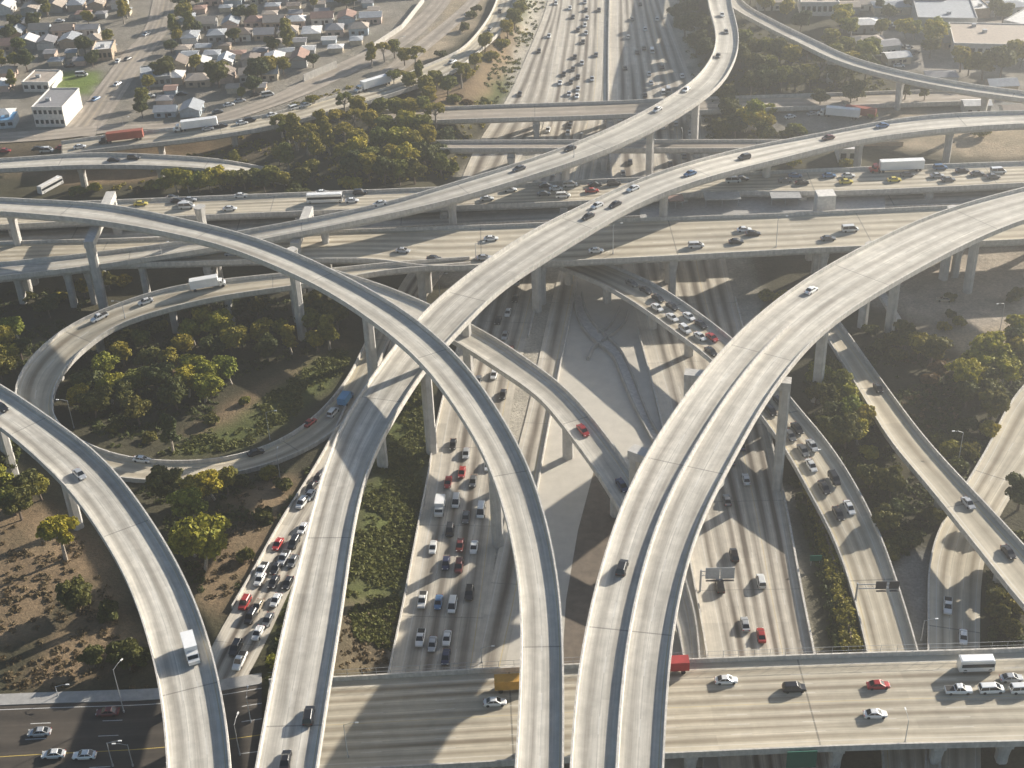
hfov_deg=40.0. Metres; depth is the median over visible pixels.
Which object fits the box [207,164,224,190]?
tree
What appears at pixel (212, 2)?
house
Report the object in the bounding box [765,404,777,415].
car
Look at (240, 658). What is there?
pickup truck
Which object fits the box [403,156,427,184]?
tree
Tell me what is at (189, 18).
tree
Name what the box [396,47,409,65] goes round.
tree
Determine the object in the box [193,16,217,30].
house
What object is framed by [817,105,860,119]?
semi truck
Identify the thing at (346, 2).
tree
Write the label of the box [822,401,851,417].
tree
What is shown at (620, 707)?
flyover ramp
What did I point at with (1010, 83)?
workshop
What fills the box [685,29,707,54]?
tree
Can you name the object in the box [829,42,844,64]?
tree
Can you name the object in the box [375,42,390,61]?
tree
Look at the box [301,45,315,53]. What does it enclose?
shed
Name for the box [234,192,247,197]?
car
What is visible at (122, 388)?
tree
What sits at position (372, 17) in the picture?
house
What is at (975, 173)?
car
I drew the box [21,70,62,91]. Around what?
flat roofed building
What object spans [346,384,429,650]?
ivy ground cover
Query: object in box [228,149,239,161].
tree
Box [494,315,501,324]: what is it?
car
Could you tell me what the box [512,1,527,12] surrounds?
tree
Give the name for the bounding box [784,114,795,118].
car
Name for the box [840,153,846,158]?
window
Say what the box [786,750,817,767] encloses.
bridge sign
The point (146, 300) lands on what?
car
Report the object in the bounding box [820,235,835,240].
car
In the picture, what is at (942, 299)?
car
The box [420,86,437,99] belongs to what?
tree
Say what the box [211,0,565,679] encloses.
road
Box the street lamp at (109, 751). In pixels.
[106,740,121,766]
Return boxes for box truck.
[180,629,200,665]
[189,274,225,291]
[337,390,353,406]
[434,494,445,516]
[494,673,519,693]
[670,655,689,673]
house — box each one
[0,0,16,14]
[0,37,15,51]
[0,65,17,77]
[0,77,14,92]
[0,108,16,115]
[7,23,26,37]
[15,0,29,2]
[18,32,39,49]
[19,0,41,15]
[27,22,51,36]
[35,34,57,49]
[48,0,66,12]
[50,23,75,36]
[57,31,82,48]
[65,0,86,11]
[74,23,100,35]
[86,0,106,11]
[87,33,102,46]
[109,0,128,9]
[152,104,178,117]
[170,70,185,84]
[172,53,188,70]
[178,97,204,117]
[180,30,200,45]
[184,73,211,87]
[192,55,211,70]
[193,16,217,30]
[203,0,221,5]
[206,28,226,42]
[215,64,235,84]
[216,51,235,66]
[220,13,241,30]
[222,0,244,6]
[228,27,252,41]
[238,67,258,83]
[240,51,260,67]
[243,15,262,27]
[250,0,267,3]
[253,27,275,40]
[260,66,279,80]
[262,14,285,28]
[264,50,285,57]
[275,0,290,4]
[277,25,298,38]
[286,15,306,27]
[289,46,309,67]
[301,25,322,39]
[310,11,333,24]
[325,23,344,36]
[337,8,356,24]
[348,21,368,35]
[359,11,381,24]
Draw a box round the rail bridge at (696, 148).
[431,139,781,170]
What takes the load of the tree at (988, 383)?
on the ground at (980, 308)
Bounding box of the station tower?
[813,189,835,210]
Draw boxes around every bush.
[22,291,35,301]
[51,291,67,302]
[68,185,87,195]
[87,182,101,191]
[96,599,118,623]
[105,418,124,432]
[105,640,123,664]
[115,274,131,286]
[123,328,132,341]
[132,186,143,193]
[132,647,151,666]
[142,431,157,444]
[143,179,155,189]
[152,177,172,189]
[202,411,219,424]
[232,474,249,486]
[235,546,254,563]
[238,396,250,404]
[253,505,273,523]
[258,465,279,480]
[265,654,275,668]
[272,477,292,491]
[287,179,302,187]
[337,176,350,188]
[348,176,362,189]
[434,50,446,57]
[445,161,459,171]
[446,94,461,102]
[459,22,469,31]
[459,69,475,78]
[461,98,473,105]
[465,10,477,17]
[470,4,481,11]
[483,50,499,60]
[493,38,510,47]
[757,288,774,300]
[766,103,776,113]
[779,128,796,137]
[785,123,807,134]
[786,159,801,166]
[807,414,814,423]
[838,158,853,166]
[859,445,879,460]
[861,324,880,335]
[883,528,909,545]
[884,542,901,560]
[899,529,924,547]
[919,372,940,383]
[921,506,946,525]
[927,359,947,374]
[930,432,950,450]
[936,321,952,330]
[939,439,959,456]
[944,292,957,301]
[945,309,956,317]
[947,423,969,440]
[947,455,969,471]
[952,315,967,325]
[960,440,980,460]
[970,131,991,136]
[978,420,1001,437]
[984,602,1011,617]
[986,582,1006,602]
[996,614,1022,637]
[1000,593,1023,614]
[1005,291,1020,302]
[1011,287,1023,297]
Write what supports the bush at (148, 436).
on the ground at (980, 308)
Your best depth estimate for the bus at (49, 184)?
517.46 m
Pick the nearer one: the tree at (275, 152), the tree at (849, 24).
the tree at (275, 152)
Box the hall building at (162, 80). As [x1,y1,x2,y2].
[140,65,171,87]
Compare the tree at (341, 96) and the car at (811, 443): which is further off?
the tree at (341, 96)
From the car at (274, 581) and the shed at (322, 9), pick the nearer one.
the car at (274, 581)
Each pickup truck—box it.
[90,311,108,322]
[232,650,247,670]
[254,561,268,576]
[277,549,290,565]
[415,628,425,646]
[417,591,427,608]
[943,596,952,614]
[944,683,972,695]
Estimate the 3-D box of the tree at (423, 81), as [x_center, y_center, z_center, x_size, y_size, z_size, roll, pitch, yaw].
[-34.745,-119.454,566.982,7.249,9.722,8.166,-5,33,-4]
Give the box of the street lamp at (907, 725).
[904,707,908,741]
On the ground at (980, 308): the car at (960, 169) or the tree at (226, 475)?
the tree at (226, 475)
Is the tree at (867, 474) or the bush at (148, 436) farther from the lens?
the bush at (148, 436)
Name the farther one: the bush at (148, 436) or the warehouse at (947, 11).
the warehouse at (947, 11)
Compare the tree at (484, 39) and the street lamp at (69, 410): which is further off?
the tree at (484, 39)
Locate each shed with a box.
[0,111,19,128]
[42,49,57,58]
[47,57,65,66]
[64,48,78,57]
[71,56,86,65]
[74,10,92,18]
[94,10,107,18]
[124,7,132,15]
[155,94,174,104]
[163,84,178,94]
[174,44,192,53]
[178,13,195,21]
[180,50,199,56]
[192,5,207,13]
[194,43,212,52]
[202,49,221,58]
[217,41,231,50]
[218,4,232,12]
[225,83,239,93]
[229,49,246,58]
[252,47,268,55]
[252,82,267,92]
[261,10,277,15]
[264,2,280,10]
[275,38,283,46]
[277,47,294,56]
[286,2,301,10]
[288,9,303,14]
[292,37,306,46]
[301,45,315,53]
[310,0,325,8]
[314,7,330,10]
[321,36,337,44]
[327,43,343,52]
[349,35,362,45]
[361,0,373,7]
[367,6,379,10]
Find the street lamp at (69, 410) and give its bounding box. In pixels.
[56,399,74,427]
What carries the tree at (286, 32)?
on the ground at (980, 308)
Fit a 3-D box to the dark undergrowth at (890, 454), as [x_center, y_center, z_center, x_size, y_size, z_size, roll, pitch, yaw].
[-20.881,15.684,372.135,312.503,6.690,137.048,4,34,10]
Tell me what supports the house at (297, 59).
on the ground at (980, 308)
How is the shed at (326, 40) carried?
on the ground at (980, 308)
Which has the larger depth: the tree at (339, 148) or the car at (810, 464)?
the tree at (339, 148)
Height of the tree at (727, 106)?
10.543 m
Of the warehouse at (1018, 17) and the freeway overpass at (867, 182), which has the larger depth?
the warehouse at (1018, 17)
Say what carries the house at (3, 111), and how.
on the ground at (980, 308)
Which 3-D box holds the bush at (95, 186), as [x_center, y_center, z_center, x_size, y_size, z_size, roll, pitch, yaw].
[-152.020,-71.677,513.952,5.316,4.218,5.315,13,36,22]
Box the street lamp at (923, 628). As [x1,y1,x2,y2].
[920,618,937,641]
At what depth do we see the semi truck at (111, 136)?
534.33 m
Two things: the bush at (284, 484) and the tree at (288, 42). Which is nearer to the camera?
the bush at (284, 484)
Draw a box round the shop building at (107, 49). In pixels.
[91,39,116,61]
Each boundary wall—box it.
[51,71,62,87]
[303,61,336,80]
[374,0,423,44]
[864,141,903,145]
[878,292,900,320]
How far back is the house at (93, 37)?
634.70 m
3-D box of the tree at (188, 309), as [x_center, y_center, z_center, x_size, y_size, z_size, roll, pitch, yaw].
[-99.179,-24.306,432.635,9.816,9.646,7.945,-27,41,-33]
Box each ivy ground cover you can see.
[157,347,349,680]
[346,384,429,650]
[479,0,544,104]
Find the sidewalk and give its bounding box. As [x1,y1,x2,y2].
[0,673,261,705]
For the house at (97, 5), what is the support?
on the ground at (980, 308)
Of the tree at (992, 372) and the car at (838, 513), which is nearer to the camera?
the car at (838, 513)
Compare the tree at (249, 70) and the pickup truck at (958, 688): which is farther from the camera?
the tree at (249, 70)
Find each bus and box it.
[36,175,63,193]
[306,191,342,203]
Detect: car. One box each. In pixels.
[0,148,10,152]
[0,402,8,412]
[27,726,51,737]
[31,146,43,150]
[41,748,65,759]
[54,18,64,22]
[64,63,74,67]
[72,467,86,479]
[72,749,96,760]
[73,144,85,148]
[91,96,100,100]
[95,706,119,717]
[107,157,120,161]
[113,81,122,85]
[127,154,140,159]
[132,455,150,463]
[133,200,147,205]
[137,297,153,305]
[170,197,182,202]
[176,91,187,95]
[183,196,196,201]
[202,126,213,130]
[212,109,223,113]
[216,123,227,127]
[222,205,236,210]
[223,102,234,106]
[228,638,242,655]
[234,98,245,102]
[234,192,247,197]
[235,120,247,124]
[238,593,251,609]
[243,116,255,121]
[244,607,257,624]
[247,448,264,456]
[249,92,260,96]
[251,625,264,640]
[253,572,266,585]
[253,598,264,612]
[261,612,274,627]
[266,112,277,116]
[267,574,279,588]
[269,592,282,606]
[270,561,281,574]
[272,537,283,550]
[279,749,291,767]
[282,575,293,589]
[287,534,300,549]
[287,554,298,567]
[295,495,307,508]
[297,521,307,534]
[300,102,311,106]
[302,706,314,725]
[303,418,316,427]
[305,481,316,492]
[306,489,315,500]
[313,472,321,483]
[326,407,338,417]
[345,197,358,202]
[353,188,366,194]
[372,199,386,206]
[395,247,410,252]
[426,255,441,258]
[427,636,436,651]
[428,540,436,553]
[434,594,442,609]
[441,556,449,569]
[441,648,450,664]
[442,630,451,645]
[444,476,451,487]
[445,521,454,536]
[447,59,455,63]
[449,438,456,449]
[454,557,463,572]
[455,538,463,551]
[458,466,465,477]
[462,447,469,458]
[462,510,469,523]
[464,584,473,600]
[469,475,476,486]
[469,540,477,553]
[476,254,490,260]
[476,375,481,382]
[480,195,493,200]
[483,235,497,240]
[483,697,506,707]
[490,369,496,378]
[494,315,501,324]
[499,389,506,399]
[501,330,508,339]
[503,187,516,191]
[504,308,511,316]
[511,294,518,302]
[512,165,525,171]
[537,190,550,195]
[539,182,552,187]
[549,185,562,190]
[562,180,577,186]
[563,145,576,151]
[576,423,589,436]
[581,212,594,219]
[585,187,598,192]
[588,181,601,186]
[588,247,603,253]
[590,201,603,208]
[607,179,620,185]
[608,200,621,207]
[615,477,627,492]
[615,559,628,576]
[620,170,625,175]
[625,279,638,286]
[626,184,639,191]
[627,159,632,164]
[639,286,652,294]
[650,302,663,311]
[651,294,664,302]
[652,106,661,112]
[665,301,678,310]
[665,312,678,321]
[667,161,672,166]
[678,322,691,333]
[682,86,690,92]
[682,311,695,320]
[683,170,696,176]
[693,331,706,340]
[694,319,707,328]
[704,346,717,356]
[705,332,718,341]
[714,675,737,684]
[715,579,724,593]
[722,494,731,506]
[728,238,743,243]
[729,548,738,561]
[736,226,751,231]
[737,152,750,160]
[738,175,748,180]
[740,616,749,631]
[742,473,750,485]
[745,230,760,235]
[756,574,766,588]
[756,627,765,642]
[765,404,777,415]
[773,395,778,405]
[778,177,791,182]
[782,681,806,693]
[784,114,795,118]
[786,428,796,441]
[788,172,801,177]
[790,421,803,434]
[795,179,809,184]
[797,443,809,456]
[804,286,817,294]
[805,438,818,451]
[805,458,817,472]
[817,479,830,494]
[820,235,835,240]
[821,134,834,139]
[822,172,836,177]
[827,469,840,485]
[832,505,844,520]
[839,178,853,183]
[841,172,855,177]
[843,499,855,514]
[863,708,887,718]
[866,680,890,689]
[873,383,883,392]
[875,122,888,127]
[887,176,901,181]
[893,63,904,67]
[900,171,914,176]
[930,172,944,177]
[932,163,947,169]
[936,296,949,302]
[941,176,955,181]
[955,167,969,172]
[959,628,967,645]
[960,496,975,509]
[970,170,984,175]
[986,173,1000,178]
[999,672,1023,682]
[1000,544,1016,559]
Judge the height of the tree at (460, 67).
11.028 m
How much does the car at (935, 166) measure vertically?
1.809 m
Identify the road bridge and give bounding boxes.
[266,647,1023,767]
[381,89,993,138]
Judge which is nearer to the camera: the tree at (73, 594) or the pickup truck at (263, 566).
the tree at (73, 594)
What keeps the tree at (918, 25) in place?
on the ground at (980, 308)
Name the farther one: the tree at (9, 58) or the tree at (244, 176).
the tree at (9, 58)
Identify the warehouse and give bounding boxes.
[797,0,839,15]
[911,0,977,33]
[948,22,1023,60]
[972,0,990,18]
[1003,9,1023,23]
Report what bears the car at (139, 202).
on the freeway overpass at (867, 182)
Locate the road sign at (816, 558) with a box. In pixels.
[810,555,821,565]
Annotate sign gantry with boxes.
[699,567,734,591]
[855,581,899,601]
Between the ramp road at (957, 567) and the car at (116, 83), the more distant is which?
the car at (116, 83)
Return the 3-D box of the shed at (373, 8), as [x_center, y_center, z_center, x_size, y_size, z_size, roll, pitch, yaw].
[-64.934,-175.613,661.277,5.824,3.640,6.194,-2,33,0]
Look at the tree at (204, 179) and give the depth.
501.75 m
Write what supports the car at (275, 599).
on the road at (534, 81)
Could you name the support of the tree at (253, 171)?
on the ground at (980, 308)
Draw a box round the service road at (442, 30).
[353,0,480,89]
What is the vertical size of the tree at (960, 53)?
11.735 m
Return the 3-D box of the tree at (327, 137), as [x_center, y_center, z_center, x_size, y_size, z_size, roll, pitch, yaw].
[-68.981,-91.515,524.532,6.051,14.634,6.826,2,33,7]
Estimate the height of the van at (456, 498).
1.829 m
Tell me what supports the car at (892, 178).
on the freeway overpass at (867, 182)
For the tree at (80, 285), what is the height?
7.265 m
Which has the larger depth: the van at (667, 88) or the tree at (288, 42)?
the tree at (288, 42)
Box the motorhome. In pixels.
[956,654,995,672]
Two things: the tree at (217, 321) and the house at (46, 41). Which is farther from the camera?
the house at (46, 41)
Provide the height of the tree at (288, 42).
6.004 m
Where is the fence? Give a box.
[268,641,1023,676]
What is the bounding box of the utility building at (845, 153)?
[834,147,854,161]
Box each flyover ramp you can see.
[0,0,738,307]
[0,152,292,187]
[0,197,563,767]
[0,384,231,767]
[15,256,470,482]
[61,0,516,154]
[255,110,1023,767]
[331,268,704,767]
[552,265,941,767]
[570,187,1023,767]
[732,0,1023,110]
[828,322,1023,610]
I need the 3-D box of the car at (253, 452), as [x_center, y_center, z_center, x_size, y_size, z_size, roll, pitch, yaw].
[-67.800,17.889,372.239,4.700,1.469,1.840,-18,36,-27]
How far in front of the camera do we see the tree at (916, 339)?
396.79 m
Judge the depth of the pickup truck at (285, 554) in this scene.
329.93 m
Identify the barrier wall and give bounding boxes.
[231,400,349,608]
[387,347,458,672]
[527,310,534,337]
[537,277,578,489]
[573,293,653,442]
[581,291,658,434]
[586,341,600,359]
[598,306,620,332]
[601,309,628,341]
[608,0,611,177]
[637,327,720,767]
[734,296,836,767]
[815,509,851,639]
[924,385,1023,767]
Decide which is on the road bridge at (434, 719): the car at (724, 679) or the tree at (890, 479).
the car at (724, 679)
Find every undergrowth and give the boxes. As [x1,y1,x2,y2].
[0,288,1023,646]
[0,344,960,691]
[111,3,535,189]
[679,0,890,138]
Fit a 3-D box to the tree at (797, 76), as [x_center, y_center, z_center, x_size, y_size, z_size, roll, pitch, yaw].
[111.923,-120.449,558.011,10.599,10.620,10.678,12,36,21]
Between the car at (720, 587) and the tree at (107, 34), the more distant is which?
the tree at (107, 34)
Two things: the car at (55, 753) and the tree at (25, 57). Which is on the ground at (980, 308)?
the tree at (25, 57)
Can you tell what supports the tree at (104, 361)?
on the ground at (980, 308)
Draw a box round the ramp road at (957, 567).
[929,389,1023,767]
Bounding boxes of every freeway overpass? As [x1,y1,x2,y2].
[0,161,1023,236]
[0,189,1012,240]
[0,205,1023,304]
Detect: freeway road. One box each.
[390,273,532,672]
[473,0,605,667]
[531,0,601,181]
[609,0,830,767]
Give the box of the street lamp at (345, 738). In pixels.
[343,722,358,757]
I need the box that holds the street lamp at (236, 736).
[234,712,240,755]
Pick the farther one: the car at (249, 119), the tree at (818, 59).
the tree at (818, 59)
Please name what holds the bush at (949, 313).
on the ground at (980, 308)
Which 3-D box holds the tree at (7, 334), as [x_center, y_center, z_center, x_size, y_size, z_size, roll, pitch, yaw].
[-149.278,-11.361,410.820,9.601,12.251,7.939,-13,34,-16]
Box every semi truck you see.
[98,128,143,143]
[173,116,217,132]
[354,74,391,92]
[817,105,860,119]
[845,104,876,118]
[869,157,924,172]
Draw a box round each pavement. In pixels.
[484,278,661,767]
[664,565,718,767]
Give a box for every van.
[39,146,53,152]
[75,70,87,76]
[178,201,194,209]
[261,90,274,96]
[288,104,300,109]
[447,595,457,612]
[451,492,460,507]
[476,500,485,517]
[555,191,570,197]
[665,85,670,92]
[687,241,704,248]
[725,175,740,182]
[841,224,858,232]
[978,682,1004,694]
[990,166,1006,173]
[1009,682,1023,694]
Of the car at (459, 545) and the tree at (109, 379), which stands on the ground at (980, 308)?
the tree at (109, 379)
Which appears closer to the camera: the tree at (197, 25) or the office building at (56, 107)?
the office building at (56, 107)
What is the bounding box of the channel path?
[575,295,656,439]
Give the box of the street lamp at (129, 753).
[112,743,133,766]
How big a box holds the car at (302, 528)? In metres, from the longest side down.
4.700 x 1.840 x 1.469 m
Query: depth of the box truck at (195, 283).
423.53 m
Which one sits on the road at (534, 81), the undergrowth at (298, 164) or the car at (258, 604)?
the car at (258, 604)
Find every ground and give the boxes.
[0,0,1023,767]
[563,472,615,663]
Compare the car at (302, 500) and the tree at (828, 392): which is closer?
the car at (302, 500)
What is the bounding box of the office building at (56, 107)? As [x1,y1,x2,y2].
[31,88,82,126]
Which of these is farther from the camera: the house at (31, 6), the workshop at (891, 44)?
the house at (31, 6)
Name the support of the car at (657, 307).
on the flyover ramp at (883, 618)
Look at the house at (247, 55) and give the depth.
606.01 m
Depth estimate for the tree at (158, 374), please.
394.90 m
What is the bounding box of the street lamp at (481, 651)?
[481,645,494,662]
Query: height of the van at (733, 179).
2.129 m
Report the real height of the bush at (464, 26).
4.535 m
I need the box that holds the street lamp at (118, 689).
[113,658,124,712]
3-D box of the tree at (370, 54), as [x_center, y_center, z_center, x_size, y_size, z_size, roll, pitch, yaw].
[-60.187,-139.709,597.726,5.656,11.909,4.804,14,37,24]
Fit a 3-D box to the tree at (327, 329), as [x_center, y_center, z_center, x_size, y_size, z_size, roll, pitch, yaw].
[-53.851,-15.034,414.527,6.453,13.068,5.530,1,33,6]
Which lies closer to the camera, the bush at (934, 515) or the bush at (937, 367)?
the bush at (934, 515)
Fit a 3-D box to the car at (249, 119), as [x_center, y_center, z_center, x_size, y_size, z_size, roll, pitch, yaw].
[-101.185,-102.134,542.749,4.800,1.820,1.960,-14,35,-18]
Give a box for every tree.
[0,23,16,37]
[0,50,6,65]
[0,316,24,338]
[0,325,15,344]
[0,343,21,372]
[0,354,16,385]
[0,439,21,468]
[0,464,13,487]
[0,484,16,515]
[0,484,32,520]
[3,468,40,493]
[5,69,16,89]
[6,52,15,65]
[8,14,21,24]
[10,37,26,48]
[11,336,31,359]
[12,48,34,71]
[24,11,41,23]
[27,473,49,500]
[35,514,79,560]
[39,5,49,16]
[40,0,50,15]
[54,574,92,611]
[65,383,89,407]
[69,368,103,390]
[72,386,113,417]
[73,35,93,53]
[74,279,87,297]
[76,644,104,668]
[79,10,93,23]
[84,49,99,64]
[85,53,97,66]
[90,350,119,372]
[93,371,124,403]
[101,29,113,39]
[101,271,117,289]
[105,330,128,345]
[109,340,131,366]
[109,377,133,401]
[110,637,143,670]
[116,0,126,23]
[120,395,152,425]
[124,0,131,18]
[124,368,146,393]
[132,98,147,117]
[132,346,160,365]
[134,87,149,100]
[136,361,174,391]
[141,74,155,90]
[145,464,182,497]
[148,55,174,74]
[156,375,188,410]
[157,346,178,371]
[159,413,180,451]
[160,167,178,191]
[163,39,177,52]
[165,486,208,517]
[166,516,195,557]
[167,13,180,39]
[168,24,180,31]
[169,0,184,3]
[170,334,194,354]
[171,29,182,42]
[171,168,193,192]
[173,363,198,397]
[174,2,192,17]
[177,318,202,344]
[177,354,204,368]
[177,511,231,570]
[179,474,208,497]
[181,10,194,29]
[181,306,196,317]
[187,170,201,192]
[188,54,201,72]
[190,20,202,29]
[191,305,212,335]
[191,469,222,500]
[192,372,224,402]
[195,359,221,376]
[198,167,216,192]
[198,334,225,355]
[200,308,234,335]
[203,60,229,87]
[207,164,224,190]
[211,355,237,384]
[217,465,238,494]
[218,327,242,356]
[220,170,237,191]
[222,297,249,322]
[224,28,240,43]
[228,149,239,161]
[231,4,244,15]
[232,324,250,350]
[233,168,253,189]
[237,86,245,97]
[242,4,257,16]
[243,62,261,75]
[243,75,261,91]
[247,56,270,81]
[247,294,271,317]
[248,167,259,187]
[249,317,272,340]
[251,170,271,191]
[252,332,279,361]
[259,165,280,189]
[261,55,277,69]
[263,36,280,49]
[269,114,285,139]
[270,146,283,164]
[270,318,288,334]
[276,56,290,74]
[276,121,289,142]
[276,170,292,189]
[279,18,294,46]
[279,142,294,171]
[280,324,298,354]
[282,39,292,46]
[283,182,310,192]
[284,112,302,150]
[288,167,311,180]
[294,307,320,329]
[295,123,320,155]
[302,289,327,304]
[304,158,319,179]
[304,299,331,314]
[304,330,324,352]
[305,53,319,67]
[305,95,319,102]
[306,131,325,159]
[310,0,317,7]
[312,109,328,126]
[317,313,339,349]
[319,119,334,155]
[322,300,348,330]
[327,109,346,134]
[332,142,348,157]
[334,122,353,142]
[335,91,351,117]
[338,149,362,176]
[340,0,352,7]
[343,135,367,154]
[344,108,361,127]
[345,128,367,139]
[348,95,367,119]
[357,152,376,181]
[360,108,377,128]
[362,146,381,156]
[365,41,376,67]
[368,126,385,146]
[371,97,387,115]
[371,155,396,183]
[374,114,395,131]
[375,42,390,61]
[381,143,397,158]
[383,126,408,145]
[385,70,400,83]
[386,96,403,114]
[388,39,399,57]
[391,159,408,184]
[393,141,420,158]
[394,109,415,128]
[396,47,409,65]
[401,71,416,91]
[401,129,422,142]
[402,97,419,111]
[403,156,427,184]
[405,45,426,61]
[410,114,432,129]
[411,140,438,164]
[412,60,423,78]
[416,96,430,112]
[417,74,433,90]
[417,124,436,143]
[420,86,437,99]
[424,102,445,127]
[427,70,442,89]
[429,152,449,177]
[432,141,449,155]
[435,126,454,139]
[439,74,458,94]
[451,61,470,87]
[468,52,481,69]
[478,31,493,51]
[499,19,513,38]
[506,8,522,29]
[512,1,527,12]
[666,3,686,15]
[673,10,694,38]
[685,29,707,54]
[689,11,711,28]
[694,37,714,60]
[711,117,731,138]
[716,83,738,98]
[718,97,741,117]
[723,114,747,138]
[735,106,765,132]
[736,42,751,69]
[738,29,753,42]
[740,70,759,94]
[742,53,767,69]
[744,98,766,127]
[746,37,761,53]
[753,65,778,94]
[753,121,775,138]
[756,0,775,14]
[757,113,776,126]
[758,37,776,54]
[762,54,780,69]
[766,36,788,65]
[773,289,787,301]
[775,65,792,91]
[779,0,795,19]
[779,44,802,65]
[783,64,807,91]
[790,10,811,32]
[800,64,819,87]
[801,49,811,61]
[804,361,832,383]
[805,381,818,405]
[810,88,830,103]
[812,355,841,369]
[814,383,846,414]
[815,55,825,69]
[815,415,847,446]
[820,28,840,44]
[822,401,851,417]
[824,64,849,87]
[826,368,853,387]
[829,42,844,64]
[831,8,850,31]
[832,3,854,15]
[834,381,858,399]
[837,411,862,449]
[839,17,859,35]
[839,36,855,51]
[839,394,864,413]
[841,67,855,81]
[842,83,861,102]
[845,50,860,57]
[849,80,867,100]
[854,39,879,55]
[854,418,868,445]
[855,404,876,426]
[856,463,883,488]
[858,51,880,79]
[863,36,882,52]
[871,502,902,535]
[874,18,890,34]
[875,0,884,6]
[876,465,905,498]
[881,3,898,19]
[889,497,913,518]
[890,319,920,350]
[893,18,915,39]
[903,84,911,99]
[907,20,922,39]
[907,331,927,360]
[911,334,953,363]
[919,88,929,99]
[921,36,941,57]
[922,18,948,39]
[924,16,950,29]
[944,358,979,389]
[950,45,970,71]
[953,357,987,383]
[954,380,982,408]
[961,346,996,365]
[962,55,974,75]
[968,330,1013,356]
[970,50,995,79]
[977,378,1007,398]
[978,388,1010,419]
[980,366,999,380]
[987,352,1021,383]
[988,0,1003,17]
[990,44,1017,77]
[994,2,1015,22]
[1003,314,1023,332]
[1004,323,1023,343]
[1004,471,1023,510]
[1007,38,1023,50]
[1009,356,1023,383]
[1010,333,1023,357]
[1011,529,1023,542]
[1014,42,1023,67]
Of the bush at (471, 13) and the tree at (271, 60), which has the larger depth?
the bush at (471, 13)
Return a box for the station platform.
[640,192,884,217]
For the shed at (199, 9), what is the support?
on the ground at (980, 308)
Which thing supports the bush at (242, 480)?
on the ground at (980, 308)
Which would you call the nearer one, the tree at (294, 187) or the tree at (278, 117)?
the tree at (294, 187)
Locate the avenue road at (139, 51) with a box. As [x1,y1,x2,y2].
[65,0,175,136]
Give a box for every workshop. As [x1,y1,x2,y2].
[756,0,782,10]
[839,1,860,14]
[847,17,879,33]
[850,35,884,48]
[854,0,875,10]
[870,0,911,15]
[875,38,901,55]
[881,50,912,65]
[923,70,959,80]
[940,35,950,49]
[960,99,992,111]
[983,78,1019,89]
[985,0,1023,16]
[998,104,1023,110]
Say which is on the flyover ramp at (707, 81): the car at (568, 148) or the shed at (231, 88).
the car at (568, 148)
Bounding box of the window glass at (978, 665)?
[962,664,995,667]
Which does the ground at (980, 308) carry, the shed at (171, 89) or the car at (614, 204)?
the shed at (171, 89)
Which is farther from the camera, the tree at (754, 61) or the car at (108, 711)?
the tree at (754, 61)
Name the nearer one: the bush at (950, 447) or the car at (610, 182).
the bush at (950, 447)
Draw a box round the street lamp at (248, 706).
[246,685,251,722]
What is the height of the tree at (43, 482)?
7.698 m
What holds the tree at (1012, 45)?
on the ground at (980, 308)

